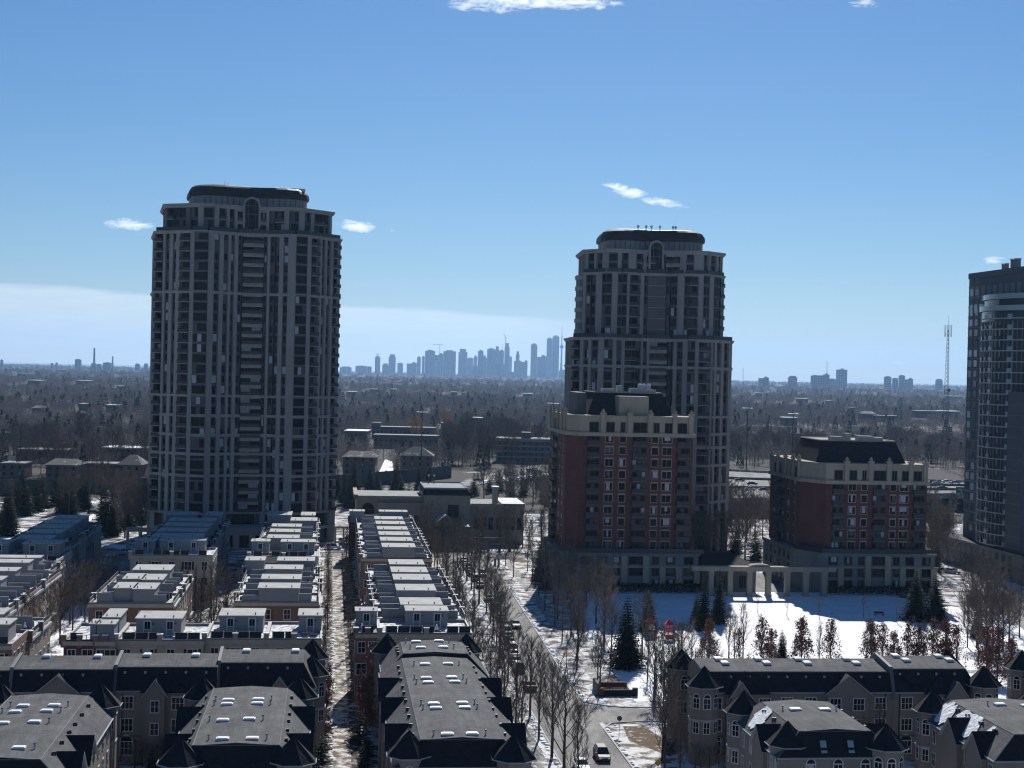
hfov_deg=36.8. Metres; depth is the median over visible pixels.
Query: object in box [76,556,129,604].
driveway
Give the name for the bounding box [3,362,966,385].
lake
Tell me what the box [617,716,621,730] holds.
road sign
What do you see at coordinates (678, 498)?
window
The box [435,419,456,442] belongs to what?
bare tree
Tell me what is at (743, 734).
window
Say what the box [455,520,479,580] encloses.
bare tree
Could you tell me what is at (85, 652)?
window
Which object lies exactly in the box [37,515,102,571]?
townhouse
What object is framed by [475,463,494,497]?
bare tree
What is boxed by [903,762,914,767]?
front lawn
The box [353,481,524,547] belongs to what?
clubhouse
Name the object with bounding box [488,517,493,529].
window
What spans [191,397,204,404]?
window
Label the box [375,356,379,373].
skyscraper
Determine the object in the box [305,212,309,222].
window
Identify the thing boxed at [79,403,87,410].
house
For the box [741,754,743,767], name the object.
window
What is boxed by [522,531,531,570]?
bare tree
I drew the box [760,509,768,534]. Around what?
bare tree
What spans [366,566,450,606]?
townhouse
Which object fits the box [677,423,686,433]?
window
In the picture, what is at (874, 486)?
window
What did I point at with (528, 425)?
bare tree
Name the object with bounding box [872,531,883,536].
window
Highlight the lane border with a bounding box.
[315,556,362,767]
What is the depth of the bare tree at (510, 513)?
442.22 m
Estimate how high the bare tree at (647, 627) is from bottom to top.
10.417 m
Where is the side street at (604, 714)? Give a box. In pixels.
[572,704,659,722]
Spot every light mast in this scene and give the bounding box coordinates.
[416,412,428,480]
[742,408,752,469]
[787,413,796,452]
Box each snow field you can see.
[0,530,25,538]
[880,427,960,437]
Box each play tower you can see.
[644,618,657,636]
[662,619,683,639]
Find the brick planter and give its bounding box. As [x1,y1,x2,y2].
[593,678,637,695]
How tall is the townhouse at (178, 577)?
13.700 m
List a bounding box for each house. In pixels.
[0,461,32,478]
[0,656,16,687]
[0,682,122,767]
[9,652,117,694]
[17,447,71,462]
[28,380,46,385]
[32,406,48,414]
[44,458,85,478]
[76,380,93,384]
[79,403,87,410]
[84,461,118,477]
[101,445,147,459]
[106,404,121,412]
[114,650,218,764]
[116,455,147,477]
[156,675,318,767]
[217,639,329,753]
[342,451,378,473]
[344,429,370,441]
[370,633,488,723]
[372,422,381,437]
[373,433,438,448]
[377,656,537,767]
[380,426,435,434]
[400,447,434,469]
[523,393,532,396]
[666,649,891,765]
[722,690,909,767]
[780,417,796,425]
[796,398,807,402]
[858,411,875,419]
[870,649,1002,759]
[872,415,897,421]
[911,410,938,417]
[911,689,1023,767]
[934,410,960,415]
[945,396,962,399]
[1003,650,1023,698]
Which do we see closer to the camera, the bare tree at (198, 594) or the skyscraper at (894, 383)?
the bare tree at (198, 594)
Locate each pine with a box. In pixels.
[10,480,27,511]
[14,477,38,516]
[28,480,50,512]
[34,476,54,508]
[58,481,84,514]
[73,475,93,506]
[119,500,138,528]
[133,498,146,525]
[348,483,360,508]
[370,474,384,489]
[388,468,400,490]
[396,475,405,490]
[469,473,480,495]
[484,481,493,492]
[505,484,518,498]
[516,477,528,495]
[727,529,743,554]
[746,531,762,561]
[930,544,944,568]
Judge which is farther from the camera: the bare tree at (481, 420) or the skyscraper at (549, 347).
the skyscraper at (549, 347)
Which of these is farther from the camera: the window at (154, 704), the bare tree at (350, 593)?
the bare tree at (350, 593)
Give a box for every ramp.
[382,476,546,490]
[464,464,547,481]
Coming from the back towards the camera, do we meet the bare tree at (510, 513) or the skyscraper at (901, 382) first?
the skyscraper at (901, 382)
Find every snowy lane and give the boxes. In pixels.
[50,605,83,655]
[332,556,351,767]
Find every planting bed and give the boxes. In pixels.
[500,558,526,562]
[623,726,679,755]
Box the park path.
[967,670,1005,672]
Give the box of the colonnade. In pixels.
[690,563,837,596]
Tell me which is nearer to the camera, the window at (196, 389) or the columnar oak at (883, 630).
the columnar oak at (883, 630)
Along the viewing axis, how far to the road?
228.24 m
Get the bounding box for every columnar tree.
[192,564,197,610]
[194,598,200,622]
[201,564,206,609]
[205,608,211,622]
[208,564,212,609]
[212,577,217,620]
[236,569,241,591]
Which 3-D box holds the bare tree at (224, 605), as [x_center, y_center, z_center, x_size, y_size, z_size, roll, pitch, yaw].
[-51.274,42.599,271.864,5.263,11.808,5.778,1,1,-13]
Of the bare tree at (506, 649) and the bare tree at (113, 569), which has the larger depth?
the bare tree at (113, 569)
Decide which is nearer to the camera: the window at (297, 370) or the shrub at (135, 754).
the shrub at (135, 754)
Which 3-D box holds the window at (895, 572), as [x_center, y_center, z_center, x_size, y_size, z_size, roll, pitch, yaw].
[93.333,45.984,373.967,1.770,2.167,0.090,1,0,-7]
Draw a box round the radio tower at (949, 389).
[940,318,951,469]
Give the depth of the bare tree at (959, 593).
327.32 m
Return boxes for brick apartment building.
[541,383,703,591]
[762,425,939,593]
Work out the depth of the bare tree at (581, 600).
286.63 m
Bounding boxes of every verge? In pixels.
[432,557,559,767]
[489,558,638,705]
[607,724,704,767]
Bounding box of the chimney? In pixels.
[93,348,94,367]
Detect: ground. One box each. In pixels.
[0,365,966,523]
[0,502,1023,767]
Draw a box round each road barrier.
[729,469,963,481]
[729,477,963,485]
[729,486,955,489]
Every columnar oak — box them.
[324,706,333,739]
[325,675,334,720]
[326,659,337,695]
[352,639,374,711]
[354,673,378,727]
[698,618,723,657]
[728,626,746,657]
[747,614,769,657]
[762,628,782,657]
[788,615,814,657]
[818,613,843,657]
[858,618,881,657]
[872,621,890,655]
[885,630,902,655]
[900,616,916,655]
[906,625,927,655]
[925,613,941,655]
[931,616,957,656]
[947,622,970,668]
[971,623,996,674]
[981,620,1007,682]
[998,635,1020,684]
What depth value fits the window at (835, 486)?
374.28 m
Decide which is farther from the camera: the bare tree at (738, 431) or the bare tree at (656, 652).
the bare tree at (738, 431)
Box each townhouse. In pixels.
[0,539,20,554]
[0,555,65,616]
[0,559,61,635]
[0,567,50,616]
[0,576,37,615]
[0,595,24,615]
[0,608,51,654]
[0,618,28,655]
[11,529,79,589]
[14,534,71,549]
[14,539,71,604]
[15,524,87,585]
[27,519,94,576]
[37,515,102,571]
[60,619,99,655]
[87,582,181,622]
[92,608,128,655]
[100,573,188,622]
[109,564,194,622]
[114,611,210,652]
[128,537,217,605]
[147,527,219,577]
[151,533,214,547]
[152,522,223,581]
[158,517,227,574]
[164,511,230,567]
[201,608,269,652]
[233,582,324,631]
[238,574,324,628]
[241,556,322,607]
[243,564,324,616]
[247,539,318,566]
[256,529,321,570]
[261,511,322,558]
[261,523,321,564]
[263,608,322,648]
[267,534,318,548]
[345,509,412,560]
[351,516,416,566]
[352,521,420,575]
[353,526,424,574]
[353,531,427,582]
[353,607,379,703]
[354,537,428,595]
[355,543,432,606]
[360,559,443,606]
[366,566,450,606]
[367,574,454,606]
[369,584,460,606]
[372,597,466,620]
[377,605,472,643]
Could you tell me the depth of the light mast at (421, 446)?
700.08 m
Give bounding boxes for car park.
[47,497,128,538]
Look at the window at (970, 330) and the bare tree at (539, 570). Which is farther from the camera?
the window at (970, 330)
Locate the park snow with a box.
[570,591,1023,700]
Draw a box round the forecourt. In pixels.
[699,574,813,591]
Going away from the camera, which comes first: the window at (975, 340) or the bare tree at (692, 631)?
the bare tree at (692, 631)
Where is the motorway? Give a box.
[729,471,769,517]
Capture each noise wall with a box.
[0,477,147,494]
[339,470,393,487]
[394,465,451,482]
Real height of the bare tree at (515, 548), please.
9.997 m
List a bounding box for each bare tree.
[0,435,9,458]
[3,424,32,460]
[3,478,15,497]
[8,444,25,461]
[20,441,37,458]
[23,586,52,617]
[29,421,60,457]
[34,589,67,634]
[35,427,69,459]
[36,473,51,489]
[38,444,54,462]
[43,578,79,643]
[52,469,87,514]
[56,441,76,458]
[60,558,83,624]
[60,572,85,630]
[66,559,99,615]
[68,409,99,442]
[69,576,99,622]
[72,417,95,438]
[74,460,104,493]
[76,430,110,460]
[80,557,106,595]
[84,439,100,460]
[87,458,112,503]
[87,546,116,585]
[92,473,131,504]
[96,427,127,461]
[96,473,140,528]
[100,554,122,578]
[107,480,143,537]
[112,466,139,488]
[116,479,157,526]
[118,440,128,459]
[120,427,134,445]
[125,442,141,455]
[132,424,148,457]
[136,445,147,460]
[140,440,147,456]
[182,606,211,622]
[191,580,230,622]
[192,575,214,620]
[204,559,233,612]
[207,594,233,620]
[215,567,237,605]
[322,535,331,565]
[322,583,334,627]
[322,603,332,643]
[322,624,332,651]
[322,632,331,664]
[323,574,332,606]
[324,559,331,586]
[325,545,332,573]
[341,527,349,552]
[341,543,347,561]
[342,560,350,593]
[343,573,352,605]
[343,605,350,636]
[345,584,354,616]
[345,606,354,652]
[347,638,353,676]
[347,656,354,701]
[414,508,434,537]
[416,500,435,533]
[417,504,438,544]
[424,516,432,544]
[426,520,435,552]
[430,428,460,456]
[431,532,439,567]
[432,529,442,567]
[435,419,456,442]
[436,537,448,568]
[440,419,464,449]
[440,515,445,541]
[441,516,453,540]
[441,536,452,576]
[441,542,454,576]
[442,422,470,463]
[442,552,451,580]
[443,517,464,558]
[445,558,456,584]
[449,557,465,589]
[450,556,466,592]
[452,523,473,573]
[452,565,467,596]
[454,512,466,542]
[454,578,465,602]
[455,426,480,463]
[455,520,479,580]
[455,583,467,616]
[456,414,479,451]
[457,425,476,461]
[460,412,477,429]
[461,538,491,595]
[461,594,469,623]
[465,535,477,588]
[465,536,496,603]
[466,594,478,637]
[468,598,484,642]
[471,507,492,531]
[472,413,489,434]
[473,614,484,655]
[474,423,495,458]
[474,623,488,666]
[475,424,501,461]
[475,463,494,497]
[475,562,514,632]
[476,512,486,547]
[477,430,502,462]
[477,430,503,462]
[480,549,494,612]
[480,585,528,667]
[481,565,504,622]
[483,624,498,676]
[485,419,500,453]
[486,620,505,672]
[489,578,506,643]
[489,583,515,636]
[490,420,505,438]
[490,465,521,497]
[491,414,505,435]
[491,641,511,696]
[492,506,512,552]
[493,631,518,696]
[494,469,503,496]
[497,418,521,436]
[497,504,516,548]
[498,531,513,565]
[499,429,522,461]
[499,621,535,689]
[501,469,526,497]
[501,506,519,547]
[503,419,525,436]
[503,460,518,475]
[503,617,517,682]
[504,539,521,576]
[505,465,516,488]
[505,664,531,722]
[512,659,531,722]
[515,633,551,716]
[516,420,531,431]
[516,507,532,547]
[517,457,536,478]
[519,470,525,496]
[519,478,530,502]
[521,515,537,548]
[522,466,543,506]
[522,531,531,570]
[524,651,576,757]
[526,465,547,499]
[527,423,549,437]
[527,519,535,552]
[527,538,538,582]
[528,422,544,435]
[528,644,551,739]
[530,532,555,581]
[534,474,548,508]
[534,549,544,595]
[535,479,548,513]
[536,470,548,498]
[537,509,545,546]
[538,507,547,546]
[539,561,551,610]
[540,456,549,477]
[540,488,548,510]
[540,659,594,767]
[542,543,567,603]
[544,558,574,618]
[546,578,560,626]
[552,589,568,642]
[556,539,579,599]
[556,571,585,635]
[559,605,590,669]
[560,698,594,767]
[562,551,587,612]
[566,593,589,635]
[568,563,599,625]
[571,599,586,659]
[574,550,600,606]
[579,553,613,623]
[587,574,623,645]
[587,629,616,683]
[588,558,618,620]
[592,625,605,678]
[595,600,623,666]
[629,590,661,654]
[636,650,687,748]
[639,621,674,702]
[641,618,655,678]
[643,662,675,759]
[646,685,685,767]
[651,631,662,683]
[657,620,667,668]
[657,628,686,662]
[657,641,690,690]
[663,617,698,654]
[670,698,688,748]
[674,714,691,767]
[676,623,684,645]
[680,641,715,657]
[687,616,696,658]
[690,509,721,550]
[691,504,719,548]
[697,633,725,657]
[711,508,741,550]
[719,529,733,550]
[722,602,736,657]
[725,503,759,555]
[725,611,740,657]
[728,484,744,523]
[728,498,739,519]
[729,476,740,499]
[729,481,759,515]
[730,428,744,448]
[730,508,762,559]
[731,437,745,460]
[731,491,766,540]
[736,434,748,449]
[737,601,751,657]
[738,492,767,537]
[740,426,753,437]
[748,437,761,453]
[752,430,765,443]
[752,498,769,536]
[757,479,769,503]
[759,427,769,438]
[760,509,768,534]
[761,503,769,519]
[764,427,782,444]
[768,435,788,449]
[807,431,822,436]
[814,430,827,436]
[816,621,826,657]
[857,711,869,722]
[859,425,869,434]
[861,618,873,657]
[874,702,885,722]
[884,427,896,439]
[888,426,898,435]
[888,432,903,443]
[893,425,903,436]
[900,428,916,451]
[906,425,920,440]
[915,619,929,655]
[922,432,944,458]
[922,441,935,453]
[926,504,937,518]
[926,514,961,572]
[926,515,951,554]
[926,520,958,566]
[927,482,945,517]
[927,505,959,533]
[930,496,962,527]
[930,499,939,513]
[932,495,945,509]
[937,429,950,442]
[941,525,956,561]
[947,490,960,517]
[948,586,997,647]
[949,552,988,589]
[953,584,970,621]
[954,583,1020,653]
[958,576,1000,612]
[960,596,974,647]
[966,551,1007,614]
[967,614,987,663]
[968,556,1009,610]
[978,586,1023,651]
[980,576,1021,632]
[992,588,1023,645]
[1009,562,1023,601]
[1009,587,1023,637]
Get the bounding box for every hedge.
[578,582,701,592]
[827,585,936,595]
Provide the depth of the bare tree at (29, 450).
718.64 m
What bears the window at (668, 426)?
in the brick apartment building at (620, 478)
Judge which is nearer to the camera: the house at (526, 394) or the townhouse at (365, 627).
the townhouse at (365, 627)
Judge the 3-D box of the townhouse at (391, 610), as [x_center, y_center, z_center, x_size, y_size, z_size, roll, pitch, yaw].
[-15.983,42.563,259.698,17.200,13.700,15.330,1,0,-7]
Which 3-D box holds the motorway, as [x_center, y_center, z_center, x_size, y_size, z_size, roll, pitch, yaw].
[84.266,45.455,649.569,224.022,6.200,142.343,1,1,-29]
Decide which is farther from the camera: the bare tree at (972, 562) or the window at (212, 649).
the bare tree at (972, 562)
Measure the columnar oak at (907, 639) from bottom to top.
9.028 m
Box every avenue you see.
[927,505,1023,629]
[928,547,1010,618]
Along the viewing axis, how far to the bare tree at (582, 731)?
183.60 m
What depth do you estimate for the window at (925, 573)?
374.83 m
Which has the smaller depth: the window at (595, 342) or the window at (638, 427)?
the window at (638, 427)
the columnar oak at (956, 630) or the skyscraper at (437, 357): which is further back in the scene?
the skyscraper at (437, 357)
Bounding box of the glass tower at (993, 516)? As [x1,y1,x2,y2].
[938,258,1023,583]
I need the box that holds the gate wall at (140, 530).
[126,527,157,547]
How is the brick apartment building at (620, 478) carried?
on the neighbourhood ground at (948, 582)
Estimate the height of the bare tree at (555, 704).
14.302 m
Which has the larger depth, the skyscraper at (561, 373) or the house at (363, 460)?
the skyscraper at (561, 373)
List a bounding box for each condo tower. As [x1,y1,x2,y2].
[146,184,342,549]
[563,225,733,550]
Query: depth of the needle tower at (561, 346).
13591.96 m
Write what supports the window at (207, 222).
in the condo tower at (245, 294)
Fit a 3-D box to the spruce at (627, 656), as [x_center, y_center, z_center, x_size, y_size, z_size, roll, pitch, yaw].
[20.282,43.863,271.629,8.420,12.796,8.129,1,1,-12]
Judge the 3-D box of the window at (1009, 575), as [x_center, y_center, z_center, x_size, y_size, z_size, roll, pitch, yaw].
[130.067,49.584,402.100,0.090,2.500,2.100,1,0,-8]
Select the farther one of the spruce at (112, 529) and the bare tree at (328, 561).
the spruce at (112, 529)
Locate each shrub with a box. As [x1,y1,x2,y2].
[116,751,121,766]
[118,735,147,767]
[133,736,152,766]
[146,750,160,767]
[154,737,163,758]
[312,752,322,767]
[314,735,333,764]
[324,732,331,750]
[344,710,372,745]
[354,746,372,767]
[356,731,377,758]
[686,742,702,767]
[688,751,707,767]
[699,743,721,767]
[717,755,726,767]
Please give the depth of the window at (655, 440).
369.47 m
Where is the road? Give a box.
[455,557,630,767]
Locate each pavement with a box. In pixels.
[438,559,549,767]
[503,560,621,702]
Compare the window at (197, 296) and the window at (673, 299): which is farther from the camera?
the window at (673, 299)
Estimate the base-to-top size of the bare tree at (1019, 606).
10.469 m
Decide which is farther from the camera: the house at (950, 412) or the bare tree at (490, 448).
the house at (950, 412)
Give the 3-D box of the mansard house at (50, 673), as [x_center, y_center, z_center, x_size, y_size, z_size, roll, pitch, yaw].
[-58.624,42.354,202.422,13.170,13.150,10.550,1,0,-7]
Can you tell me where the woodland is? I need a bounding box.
[0,363,966,478]
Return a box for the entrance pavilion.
[698,551,755,591]
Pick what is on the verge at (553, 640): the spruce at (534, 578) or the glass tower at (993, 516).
the spruce at (534, 578)
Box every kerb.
[133,550,495,553]
[456,559,562,765]
[492,564,584,701]
[584,702,664,707]
[603,721,658,767]
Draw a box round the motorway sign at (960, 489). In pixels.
[956,487,963,509]
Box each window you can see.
[25,640,27,653]
[67,649,75,655]
[81,649,92,655]
[95,610,102,618]
[96,649,104,654]
[98,741,99,757]
[104,649,115,655]
[119,735,132,755]
[120,696,133,709]
[120,718,132,731]
[122,648,130,652]
[143,649,153,652]
[149,723,158,735]
[150,700,159,712]
[155,512,163,524]
[166,649,174,652]
[170,719,175,732]
[171,697,184,709]
[176,207,185,217]
[176,220,185,225]
[184,561,191,569]
[187,649,197,652]
[189,482,202,490]
[189,492,202,501]
[189,503,202,511]
[190,439,203,447]
[190,449,203,458]
[190,460,203,468]
[190,471,202,479]
[191,207,197,216]
[191,220,197,229]
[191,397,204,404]
[191,406,204,413]
[191,417,204,425]
[191,428,203,436]
[192,344,205,351]
[192,354,205,362]
[192,364,205,372]
[192,375,204,382]
[192,385,204,393]
[193,293,206,299]
[193,302,206,310]
[193,313,206,320]
[193,323,206,331]
[193,333,205,341]
[194,252,207,259]
[194,262,207,269]
[194,272,207,279]
[194,282,206,289]
[195,233,207,239]
[195,241,207,249]
[201,561,207,569]
[204,208,212,217]
[204,219,212,229]
[210,647,218,652]
[229,535,232,547]
[230,209,233,218]
[232,514,258,523]
[238,494,256,497]
[238,505,256,508]
[239,484,256,487]
[239,535,248,547]
[245,199,258,227]
[265,609,270,619]
[283,609,290,619]
[291,212,298,221]
[291,223,298,233]
[291,482,301,490]
[291,493,301,501]
[291,503,301,511]
[292,440,302,448]
[292,450,302,458]
[292,461,302,469]
[292,472,302,479]
[293,387,304,394]
[293,399,303,405]
[293,408,303,415]
[293,419,303,426]
[293,429,303,434]
[294,346,304,354]
[294,356,304,364]
[294,367,304,374]
[294,377,304,384]
[295,297,305,303]
[295,305,305,313]
[295,316,305,323]
[295,326,305,333]
[295,336,305,344]
[296,255,306,263]
[296,265,306,273]
[296,275,306,283]
[296,285,306,293]
[297,237,307,243]
[297,246,307,253]
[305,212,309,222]
[305,225,309,230]
[315,512,326,524]
[318,682,324,697]
[318,709,323,721]
[320,528,326,539]
[323,215,327,224]
[323,227,327,233]
[355,663,366,674]
[357,641,365,653]
[362,503,373,514]
[368,641,378,648]
[415,515,420,527]
[447,505,452,518]
[453,505,458,518]
[474,517,479,529]
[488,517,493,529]
[517,518,521,529]
[543,422,658,583]
[576,253,719,548]
[580,556,590,563]
[585,519,597,523]
[585,531,596,535]
[585,542,596,546]
[586,483,598,487]
[586,495,597,499]
[586,507,597,511]
[587,436,599,440]
[587,447,598,451]
[587,459,598,463]
[587,471,598,475]
[589,253,593,260]
[589,422,598,431]
[592,349,597,357]
[592,360,597,368]
[592,371,596,379]
[592,382,596,389]
[593,340,597,346]
[597,556,607,564]
[602,541,611,548]
[603,371,611,379]
[603,382,611,387]
[603,506,611,513]
[603,518,611,525]
[603,530,611,537]
[604,340,612,347]
[604,349,611,358]
[604,360,611,368]
[604,458,612,466]
[604,470,612,478]
[604,482,612,489]
[604,494,612,501]
[605,436,613,442]
[605,446,613,454]
[606,422,614,431]
[609,254,617,260]
[609,263,616,267]
[628,568,642,575]
[629,556,642,564]
[630,542,643,547]
[631,495,644,500]
[631,507,644,512]
[631,519,643,524]
[631,531,643,536]
[632,460,645,464]
[632,472,644,476]
[632,484,644,488]
[633,422,646,432]
[633,437,645,440]
[633,448,645,452]
[651,242,661,268]
[651,568,658,575]
[651,579,658,587]
[652,557,659,564]
[653,423,659,432]
[660,507,670,514]
[660,519,669,526]
[660,530,669,538]
[660,541,669,548]
[661,459,671,467]
[661,471,671,478]
[661,483,670,490]
[661,495,670,502]
[662,437,671,443]
[662,447,671,455]
[665,423,671,432]
[665,557,675,564]
[665,568,674,575]
[665,579,674,587]
[670,319,676,326]
[670,329,675,337]
[671,276,677,283]
[671,286,676,293]
[671,297,676,304]
[671,308,676,315]
[675,520,687,524]
[675,532,687,536]
[675,543,686,547]
[676,484,688,489]
[676,496,687,500]
[676,508,687,512]
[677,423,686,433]
[677,438,689,441]
[677,449,689,453]
[677,461,688,465]
[677,472,688,477]
[680,675,686,689]
[680,702,686,713]
[683,568,693,575]
[683,579,692,587]
[684,557,693,564]
[689,692,690,707]
[692,721,698,733]
[693,693,699,709]
[703,694,710,709]
[703,722,709,734]
[706,575,716,587]
[711,256,714,263]
[713,309,718,317]
[713,320,718,328]
[713,331,718,338]
[713,693,717,709]
[713,721,716,733]
[714,278,719,285]
[714,287,719,296]
[714,298,718,306]
[717,737,720,754]
[718,697,722,710]
[718,719,721,731]
[722,575,726,587]
[727,718,729,735]
[731,720,738,737]
[731,749,738,763]
[738,575,745,587]
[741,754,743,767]
[742,731,744,747]
[749,742,751,754]
[759,698,770,702]
[769,751,772,767]
[777,531,782,536]
[778,487,783,492]
[778,498,783,503]
[778,509,783,514]
[781,697,792,699]
[805,697,816,700]
[806,759,815,767]
[828,556,837,564]
[828,569,837,576]
[828,580,836,588]
[829,698,841,708]
[831,531,841,536]
[831,542,841,547]
[832,495,842,500]
[832,507,842,512]
[832,519,842,524]
[833,484,843,488]
[833,759,843,767]
[834,470,842,479]
[843,580,851,588]
[844,556,852,564]
[844,568,852,576]
[847,518,855,526]
[847,530,854,537]
[847,541,854,548]
[848,484,855,490]
[848,495,855,502]
[848,507,855,514]
[849,470,856,479]
[853,698,864,710]
[857,568,863,576]
[857,580,863,588]
[858,557,863,565]
[860,759,870,767]
[871,568,883,577]
[872,520,883,524]
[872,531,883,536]
[872,543,883,547]
[872,557,884,565]
[873,470,885,480]
[873,485,884,488]
[873,496,884,500]
[873,508,884,512]
[874,697,886,709]
[874,757,882,767]
[887,758,895,767]
[892,471,897,480]
[892,569,899,577]
[892,580,898,587]
[893,557,899,565]
[898,519,907,526]
[898,531,907,538]
[898,542,906,549]
[899,485,908,491]
[899,495,907,503]
[899,507,907,514]
[899,757,902,767]
[900,718,912,730]
[901,697,912,709]
[901,734,911,753]
[902,471,908,480]
[905,557,913,565]
[905,581,913,587]
[906,569,913,577]
[912,520,922,525]
[912,532,922,536]
[912,543,922,547]
[913,471,921,480]
[913,485,923,489]
[913,496,923,501]
[913,508,923,513]
[915,746,918,759]
[916,716,919,733]
[921,569,930,577]
[921,581,929,588]
[921,748,928,762]
[922,557,930,565]
[922,719,929,735]
[932,729,935,744]
[932,751,935,766]
[963,544,966,553]
[964,522,967,529]
[966,441,969,448]
[966,451,969,458]
[967,400,970,407]
[969,319,972,326]
[969,329,972,336]
[969,523,972,530]
[969,545,972,554]
[972,421,975,428]
[973,380,976,387]
[974,329,977,336]
[974,339,977,346]
[974,693,981,698]
[975,547,978,556]
[1001,554,1004,563]
[1007,674,1010,688]
[1008,556,1011,565]
[1008,569,1011,578]
[1013,675,1020,689]
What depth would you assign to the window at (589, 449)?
367.76 m
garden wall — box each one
[334,526,348,546]
[430,537,511,550]
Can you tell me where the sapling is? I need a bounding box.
[814,597,822,618]
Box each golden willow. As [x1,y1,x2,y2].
[406,415,428,433]
[437,407,453,423]
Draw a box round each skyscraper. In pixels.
[75,359,81,369]
[103,362,111,369]
[135,363,139,370]
[340,366,351,373]
[355,366,366,373]
[367,366,371,373]
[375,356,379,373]
[382,363,388,373]
[388,354,395,373]
[397,363,402,373]
[407,362,416,374]
[417,356,420,374]
[422,356,424,374]
[425,350,434,374]
[435,353,442,375]
[435,360,441,375]
[443,350,455,374]
[458,349,466,375]
[467,357,473,375]
[467,364,470,375]
[473,366,479,375]
[474,356,477,365]
[478,350,482,376]
[483,355,486,375]
[487,348,495,375]
[495,346,498,363]
[495,364,504,376]
[499,350,503,363]
[504,343,509,372]
[505,372,522,377]
[509,356,511,371]
[514,360,521,371]
[516,351,519,371]
[521,360,527,376]
[530,343,536,376]
[537,355,544,376]
[545,356,550,376]
[547,338,551,375]
[552,335,558,377]
[559,370,564,377]
[758,377,768,386]
[788,376,796,387]
[810,375,819,387]
[818,373,829,387]
[829,378,835,387]
[836,369,846,387]
[884,376,891,388]
[892,378,897,388]
[898,375,904,388]
[905,378,912,388]
[935,379,942,389]
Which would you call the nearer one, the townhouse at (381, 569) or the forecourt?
the townhouse at (381, 569)
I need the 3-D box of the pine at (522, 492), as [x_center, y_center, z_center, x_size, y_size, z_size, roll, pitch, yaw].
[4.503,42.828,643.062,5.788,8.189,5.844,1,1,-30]
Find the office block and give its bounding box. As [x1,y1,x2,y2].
[496,432,549,462]
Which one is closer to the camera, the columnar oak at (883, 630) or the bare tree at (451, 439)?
the columnar oak at (883, 630)
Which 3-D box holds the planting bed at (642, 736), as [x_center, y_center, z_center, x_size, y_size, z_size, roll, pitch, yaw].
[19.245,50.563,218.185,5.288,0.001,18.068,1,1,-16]
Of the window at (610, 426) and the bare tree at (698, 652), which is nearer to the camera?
the bare tree at (698, 652)
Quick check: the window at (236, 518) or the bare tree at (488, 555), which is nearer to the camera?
the bare tree at (488, 555)
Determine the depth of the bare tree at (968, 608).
300.38 m
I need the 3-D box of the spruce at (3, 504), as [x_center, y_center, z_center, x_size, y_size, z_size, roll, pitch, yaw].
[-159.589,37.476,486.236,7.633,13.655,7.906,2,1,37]
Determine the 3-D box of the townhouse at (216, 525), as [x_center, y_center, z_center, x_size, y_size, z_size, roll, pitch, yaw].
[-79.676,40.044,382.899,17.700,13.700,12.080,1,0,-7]
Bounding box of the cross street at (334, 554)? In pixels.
[102,551,762,559]
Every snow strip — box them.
[89,506,118,520]
[379,459,392,471]
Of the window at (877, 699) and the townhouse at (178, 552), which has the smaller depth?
the window at (877, 699)
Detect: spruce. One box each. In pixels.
[0,482,19,521]
[0,489,23,536]
[1,492,21,527]
[14,468,30,501]
[47,471,62,506]
[53,471,70,513]
[79,482,93,510]
[92,486,109,528]
[100,485,123,532]
[102,502,122,537]
[335,468,342,496]
[335,474,347,503]
[339,476,354,508]
[346,460,362,491]
[363,464,374,489]
[388,462,402,489]
[394,469,404,490]
[412,470,423,491]
[423,470,431,481]
[424,464,433,481]
[529,541,544,582]
[537,558,552,589]
[602,598,648,671]
[636,590,660,632]
[688,595,701,623]
[691,576,713,631]
[709,571,730,625]
[776,630,788,657]
[898,570,927,623]
[920,576,950,622]
[966,603,985,637]
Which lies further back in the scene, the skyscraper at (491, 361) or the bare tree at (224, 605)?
the skyscraper at (491, 361)
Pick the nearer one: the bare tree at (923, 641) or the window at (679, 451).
the bare tree at (923, 641)
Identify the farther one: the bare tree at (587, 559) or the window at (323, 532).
the window at (323, 532)
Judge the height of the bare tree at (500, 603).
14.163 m
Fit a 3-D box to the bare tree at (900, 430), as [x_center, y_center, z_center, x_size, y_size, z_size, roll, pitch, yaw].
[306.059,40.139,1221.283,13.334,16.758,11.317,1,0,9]
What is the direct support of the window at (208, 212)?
in the condo tower at (245, 294)
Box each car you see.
[86,509,98,513]
[475,581,483,587]
[511,620,520,627]
[523,680,536,689]
[572,757,590,767]
[943,568,960,573]
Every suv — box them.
[119,548,132,554]
[325,543,340,548]
[593,743,610,761]
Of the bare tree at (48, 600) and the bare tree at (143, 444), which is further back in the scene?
the bare tree at (143, 444)
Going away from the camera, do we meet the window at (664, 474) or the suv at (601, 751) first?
the suv at (601, 751)
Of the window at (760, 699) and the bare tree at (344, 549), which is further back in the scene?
the bare tree at (344, 549)
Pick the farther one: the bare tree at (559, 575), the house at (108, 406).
the house at (108, 406)
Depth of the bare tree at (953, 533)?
440.12 m
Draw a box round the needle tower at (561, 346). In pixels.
[560,336,563,369]
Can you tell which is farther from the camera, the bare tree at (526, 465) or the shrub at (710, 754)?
the bare tree at (526, 465)
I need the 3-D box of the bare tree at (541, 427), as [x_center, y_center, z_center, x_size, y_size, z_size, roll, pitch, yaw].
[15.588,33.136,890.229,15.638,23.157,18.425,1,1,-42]
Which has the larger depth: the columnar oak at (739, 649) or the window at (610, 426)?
the window at (610, 426)
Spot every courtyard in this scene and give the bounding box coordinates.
[116,764,371,767]
[202,612,219,622]
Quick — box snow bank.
[50,560,639,767]
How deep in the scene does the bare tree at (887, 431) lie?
1155.22 m
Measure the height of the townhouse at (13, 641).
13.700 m
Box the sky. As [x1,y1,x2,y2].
[0,0,1023,383]
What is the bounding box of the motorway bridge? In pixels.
[927,482,963,509]

